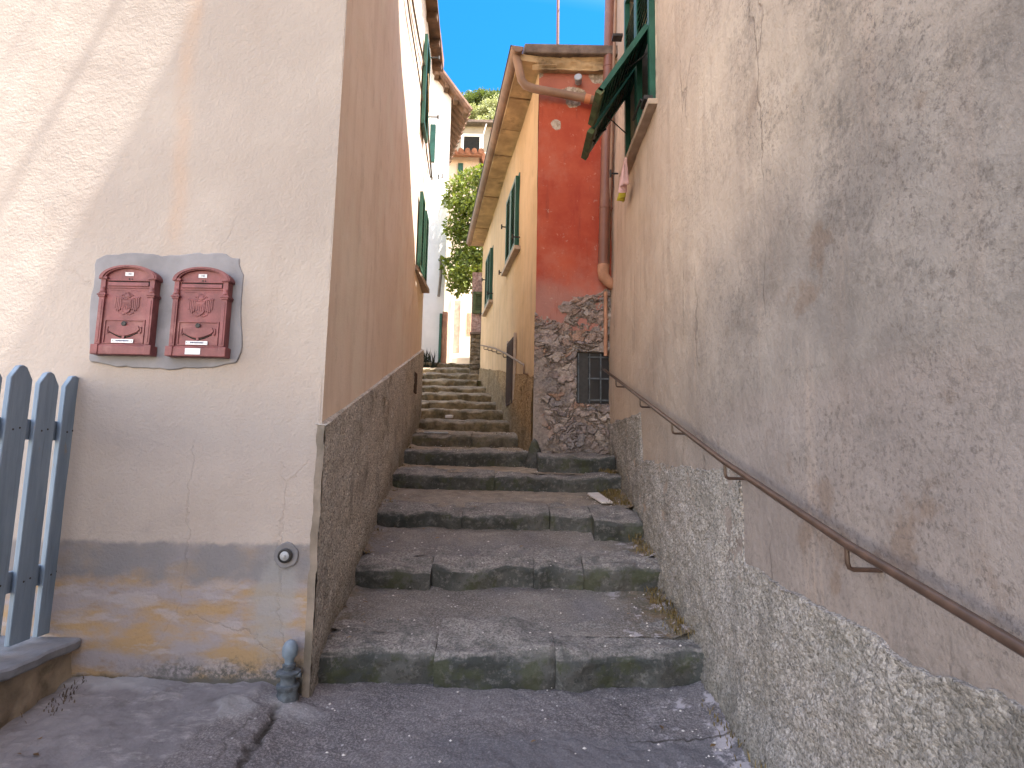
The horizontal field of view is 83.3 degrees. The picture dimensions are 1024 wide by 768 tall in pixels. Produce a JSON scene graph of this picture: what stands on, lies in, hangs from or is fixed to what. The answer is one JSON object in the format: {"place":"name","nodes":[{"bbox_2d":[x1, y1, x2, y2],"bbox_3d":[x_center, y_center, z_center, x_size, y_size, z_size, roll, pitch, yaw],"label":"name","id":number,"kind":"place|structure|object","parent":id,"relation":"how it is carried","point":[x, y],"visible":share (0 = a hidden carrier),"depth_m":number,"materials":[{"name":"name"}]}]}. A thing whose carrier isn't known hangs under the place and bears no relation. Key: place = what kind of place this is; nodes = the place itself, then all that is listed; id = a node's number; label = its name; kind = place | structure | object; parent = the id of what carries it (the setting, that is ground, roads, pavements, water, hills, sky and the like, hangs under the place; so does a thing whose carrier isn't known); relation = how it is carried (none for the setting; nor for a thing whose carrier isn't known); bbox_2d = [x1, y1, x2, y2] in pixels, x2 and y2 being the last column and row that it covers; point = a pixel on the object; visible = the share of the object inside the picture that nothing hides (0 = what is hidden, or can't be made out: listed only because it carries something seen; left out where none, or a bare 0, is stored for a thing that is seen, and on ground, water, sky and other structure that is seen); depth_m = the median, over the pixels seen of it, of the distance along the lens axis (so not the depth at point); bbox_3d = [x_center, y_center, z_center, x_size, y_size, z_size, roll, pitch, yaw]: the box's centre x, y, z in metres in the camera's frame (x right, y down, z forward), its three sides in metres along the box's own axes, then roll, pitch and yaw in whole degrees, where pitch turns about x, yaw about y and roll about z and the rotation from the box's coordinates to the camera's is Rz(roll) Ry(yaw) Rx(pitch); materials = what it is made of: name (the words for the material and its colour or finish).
{"place":"outdoors","nodes":[
{"label":"outdoors","id":0,"kind":"place"},
{"bbox_2d":[0,676,753,767],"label":"ground","id":1,"kind":"structure","parent":0,"point":[125,722],"depth_m":2.24,"materials":[{"name":"grey concrete"}]},
{"bbox_2d":[0,636,80,727],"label":"wall","id":2,"kind":"structure","parent":1,"relation":"on","point":[33,670],"depth_m":2.27,"materials":[{"name":"stone"}]},
{"bbox_2d":[0,365,78,646],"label":"picket fence","id":3,"kind":"object","parent":2,"relation":"on","point":[41,430],"visible":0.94,"depth_m":2.38,"materials":[{"name":"grey wood"}]},
{"bbox_2d":[21,675,84,722],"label":"weeds","id":4,"kind":"object","parent":1,"relation":"on","point":[64,696],"visible":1,"depth_m":2.22,"materials":[{"name":"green plant"}]},
{"bbox_2d":[0,0,443,697],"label":"stucco house","id":5,"kind":"structure","parent":1,"relation":"on","point":[272,158],"depth_m":2.71,"materials":[{"name":"beige paint"}]},
{"bbox_2d":[90,265,162,356],"bbox_3d":[-1.748,-0.335,2.619,0.271,0.414,0.053,1,-7,0],"label":"mailbox","id":6,"kind":"object","parent":5,"relation":"attached to","point":[128,308],"visible":1,"depth_m":2.61,"materials":[{"name":"metal"}]},
{"bbox_2d":[164,267,234,358],"bbox_3d":[-1.414,-0.326,2.619,0.271,0.414,0.053,1,-7,0],"label":"mailbox","id":7,"kind":"object","parent":5,"relation":"attached to","point":[203,299],"visible":1,"depth_m":2.61,"materials":[{"name":"metal"}]},
{"bbox_2d":[274,542,298,567],"bbox_3d":[-0.988,0.747,2.509,0.107,0.115,0.041,1,-7,0],"label":"wall knob","id":8,"kind":"object","parent":5,"relation":"attached to","point":[286,554],"depth_m":2.52,"materials":[{"name":"metal"}]},
{"bbox_2d":[275,639,301,702],"bbox_3d":[-0.934,1.214,2.408,0.097,0.278,0.097,8,-10,-43],"label":"standpipe","id":9,"kind":"object","parent":1,"relation":"on","point":[287,674],"visible":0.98,"depth_m":2.39,"materials":[{"name":"grey metal"}]},
{"bbox_2d":[18,391,715,763],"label":"leaf litter","id":10,"kind":"object","parent":1,"relation":"on","point":[398,619],"visible":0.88,"depth_m":3.06,"materials":[{"name":"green plant"}]},
{"bbox_2d":[318,362,703,692],"bbox_3d":[-1.126,0.495,7.482,3.137,2.982,10.064,3,-7,-12],"label":"stone stairway","id":11,"kind":"object","parent":1,"relation":"on","point":[590,579],"visible":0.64,"depth_m":3.37,"materials":[{"name":"stone"}]},
{"bbox_2d":[364,446,411,552],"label":"weeds","id":12,"kind":"object","parent":11,"relation":"on","point":[387,502],"visible":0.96,"depth_m":4.25,"materials":[{"name":"plant"}]},
{"bbox_2d":[423,347,440,366],"bbox_3d":[-1.712,-0.549,11.792,0.613,0.419,0.176,1,-7,0],"label":"wild plant","id":13,"kind":"object","parent":11,"relation":"on","point":[427,358],"visible":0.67,"depth_m":11.78,"materials":[{"name":"plant"}]},
{"bbox_2d":[424,431,447,432],"bbox_3d":[-0.822,0.526,6.256,0.250,0.016,0.070,1,-7,0],"label":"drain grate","id":14,"kind":"object","parent":11,"relation":"on","point":[433,432],"visible":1,"depth_m":6.22,"materials":[{"name":"metal"}]},
{"bbox_2d":[469,272,481,386],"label":"stone pillar","id":15,"kind":"structure","parent":11,"relation":"on","point":[475,342],"depth_m":10.79,"materials":[{"name":"stone"}]},
{"bbox_2d":[587,492,612,503],"bbox_3d":[0.687,0.890,4.502,0.099,0.065,0.336,3,-7,-12],"label":"stone slab","id":16,"kind":"object","parent":11,"relation":"on","point":[599,497],"depth_m":4.47,"materials":[{"name":"stone"}]},
{"bbox_2d":[598,468,694,638],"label":"weeds","id":17,"kind":"object","parent":11,"relation":"on","point":[658,599],"visible":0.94,"depth_m":3.34,"materials":[{"name":"plant"}]},
{"bbox_2d":[325,432,736,767],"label":"loose grit","id":18,"kind":"object","parent":1,"relation":"on","point":[450,740],"visible":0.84,"depth_m":2.80,"materials":[{"name":"gravel"}]},
{"bbox_2d":[701,699,765,767],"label":"weeds","id":19,"kind":"object","parent":1,"relation":"on","point":[731,733],"visible":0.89,"depth_m":2.20,"materials":[{"name":"plant"}]},
{"bbox_2d":[438,0,604,93],"label":"sky","id":20,"kind":"structure","parent":0,"point":[477,36],"materials":[{"name":"blue"}]},
{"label":"hillside","id":21,"kind":"structure","parent":0,"visible":0},
{"bbox_2d":[421,69,472,362],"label":"white house","id":22,"kind":"structure","parent":21,"relation":"on","point":[452,108],"depth_m":12.53,"materials":[{"name":"paint"}]},
{"bbox_2d":[433,172,454,178],"bbox_3d":[-1.368,-4.210,11.596,0.024,1.641,3.008,1,-7,1],"label":"overhead cable","id":23,"kind":"object","parent":22,"relation":"attached to","point":[438,177],"visible":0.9,"depth_m":11.33,"materials":[{"name":"metal"}]},
{"bbox_2d":[438,163,482,298],"bbox_3d":[-0.948,-2.058,11.935,1.298,5.363,1.188,1,-7,0],"label":"citrus tree","id":24,"kind":"object","parent":21,"relation":"on","point":[465,257],"visible":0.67,"depth_m":11.97,"materials":[{"name":"green plant"}]},
{"bbox_2d":[461,88,480,98],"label":"broadleaf tree","id":25,"kind":"object","parent":21,"relation":"on","point":[468,92],"visible":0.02,"depth_m":89.03,"materials":[{"name":"green plant"}]},
{"bbox_2d":[463,91,483,106],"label":"broadleaf tree","id":26,"kind":"object","parent":21,"relation":"on","point":[471,98],"visible":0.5,"depth_m":83.40,"materials":[{"name":"green plant"}]},
{"bbox_2d":[456,119,492,154],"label":"house","id":27,"kind":"structure","parent":21,"relation":"on","point":[471,136],"depth_m":25.48,"materials":[{"name":"beige paint"}]},
{"bbox_2d":[461,134,482,151],"bbox_3d":[-1.775,-10.549,25.445,0.958,1.044,0.048,1,-7,0],"label":"window frame","id":28,"kind":"structure","parent":27,"relation":"in","point":[470,141],"depth_m":25.46,"materials":[{"name":"white paint"}]},
{"bbox_2d":[469,103,480,118],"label":"olive tree","id":29,"kind":"object","parent":21,"relation":"on","point":[471,116],"visible":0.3,"depth_m":78.68,"materials":[{"name":"green plant"}]},
{"bbox_2d":[475,114,489,119],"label":"olive tree","id":30,"kind":"object","parent":21,"relation":"on","point":[481,118],"visible":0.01,"depth_m":73.09,"materials":[{"name":"green plant"}]},
{"bbox_2d":[472,97,496,119],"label":"olive tree","id":31,"kind":"object","parent":21,"relation":"on","point":[482,109],"visible":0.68,"depth_m":78.31,"materials":[{"name":"green plant"}]},
{"bbox_2d":[475,86,495,104],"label":"broadleaf tree","id":32,"kind":"object","parent":21,"relation":"on","point":[481,91],"visible":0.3,"depth_m":83.63,"materials":[{"name":"green plant"}]},
{"bbox_2d":[480,88,498,100],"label":"broadleaf tree","id":33,"kind":"object","parent":21,"relation":"on","point":[490,93],"visible":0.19,"depth_m":83.24,"materials":[{"name":"green plant"}]},
{"bbox_2d":[486,107,495,119],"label":"olive tree","id":34,"kind":"object","parent":21,"relation":"on","point":[492,114],"visible":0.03,"depth_m":72.31,"materials":[{"name":"green plant"}]},
{"bbox_2d":[486,93,498,114],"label":"olive tree","id":35,"kind":"object","parent":21,"relation":"on","point":[494,101],"visible":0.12,"depth_m":77.60,"materials":[{"name":"green plant"}]},
{"bbox_2d":[466,44,617,454],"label":"red house","id":36,"kind":"structure","parent":21,"relation":"on","point":[533,231],"depth_m":5.77,"materials":[{"name":"paint"}]},
{"bbox_2d":[480,247,492,316],"bbox_3d":[-0.412,-1.697,9.601,0.121,0.963,1.045,2,-7,-9],"label":"window","id":37,"kind":"structure","parent":36,"relation":"in","point":[488,301],"depth_m":9.39,"materials":[{"name":"green paint"}]},
{"bbox_2d":[480,345,527,375],"bbox_3d":[-0.176,-0.383,7.811,0.094,1.108,4.284,2,-7,-9],"label":"handrail","id":38,"kind":"object","parent":36,"relation":"attached to","point":[513,358],"visible":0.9,"depth_m":6.89,"materials":[{"name":"metal"}]},
{"bbox_2d":[498,172,520,276],"bbox_3d":[-0.026,-1.976,7.242,0.121,0.982,1.127,2,-7,-9],"label":"window","id":39,"kind":"structure","parent":36,"relation":"in","point":[512,247],"depth_m":7.08,"materials":[{"name":"green paint"}]},
{"bbox_2d":[505,332,516,406],"bbox_3d":[-0.020,-0.158,6.871,0.036,0.812,0.579,2,-7,-9],"label":"door","id":40,"kind":"structure","parent":36,"relation":"in","point":[511,345],"depth_m":6.73,"materials":[{"name":"brown wood"}]},
{"bbox_2d":[556,0,559,43],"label":"antenna pole","id":41,"kind":"object","parent":36,"relation":"on","point":[557,24],"visible":0.31,"depth_m":6.76,"materials":[{"name":"metal"}]},
{"bbox_2d":[576,353,608,403],"bbox_3d":[0.809,-0.054,5.532,0.384,0.495,0.055,1,-7,0],"label":"cellar window","id":42,"kind":"structure","parent":36,"relation":"in","point":[592,387],"depth_m":5.52,"materials":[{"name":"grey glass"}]},
{"bbox_2d":[581,0,1023,767],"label":"weathered house","id":43,"kind":"structure","parent":21,"relation":"on","point":[811,226],"depth_m":1.69,"materials":[{"name":"paint"}]},
{"bbox_2d":[581,0,656,176],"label":"window","id":44,"kind":"structure","parent":43,"relation":"in","point":[632,81],"depth_m":4.35,"materials":[{"name":"green paint"}]},
{"bbox_2d":[617,193,625,201],"bbox_3d":[0.893,-1.572,4.720,0.065,0.147,0.126,1,-7,0],"label":"yellow cloth","id":45,"kind":"object","parent":43,"relation":"hanging from","point":[621,196],"visible":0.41,"depth_m":4.69,"materials":[{"name":"yellow fabric"}]},
{"bbox_2d":[618,157,628,192],"bbox_3d":[0.875,-1.648,4.526,0.065,0.272,0.191,1,-7,0],"label":"pink cloth","id":46,"kind":"object","parent":43,"relation":"hanging from","point":[624,180],"visible":1,"depth_m":4.50,"materials":[{"name":"pink fabric"}]},
{"bbox_2d":[603,368,1023,657],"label":"handrail","id":47,"kind":"object","parent":43,"relation":"attached to","point":[1013,643],"visible":1,"depth_m":1.39,"materials":[{"name":"brown metal"}]},
{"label":"upper path","id":48,"kind":"structure","parent":0,"visible":0},
{"bbox_2d":[450,353,469,363],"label":"steps","id":49,"kind":"structure","parent":48,"relation":"on","point":[458,358],"depth_m":13.37,"materials":[{"name":"white stone"}]},
{"bbox_2d":[444,148,484,362],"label":"peach house","id":50,"kind":"structure","parent":48,"relation":"on","point":[459,310],"depth_m":16.89,"materials":[{"name":"beige paint"}]},
{"bbox_2d":[449,298,463,361],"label":"wall","id":51,"kind":"structure","parent":50,"relation":"in","point":[457,307],"depth_m":16.79,"materials":[{"name":"white paint"}]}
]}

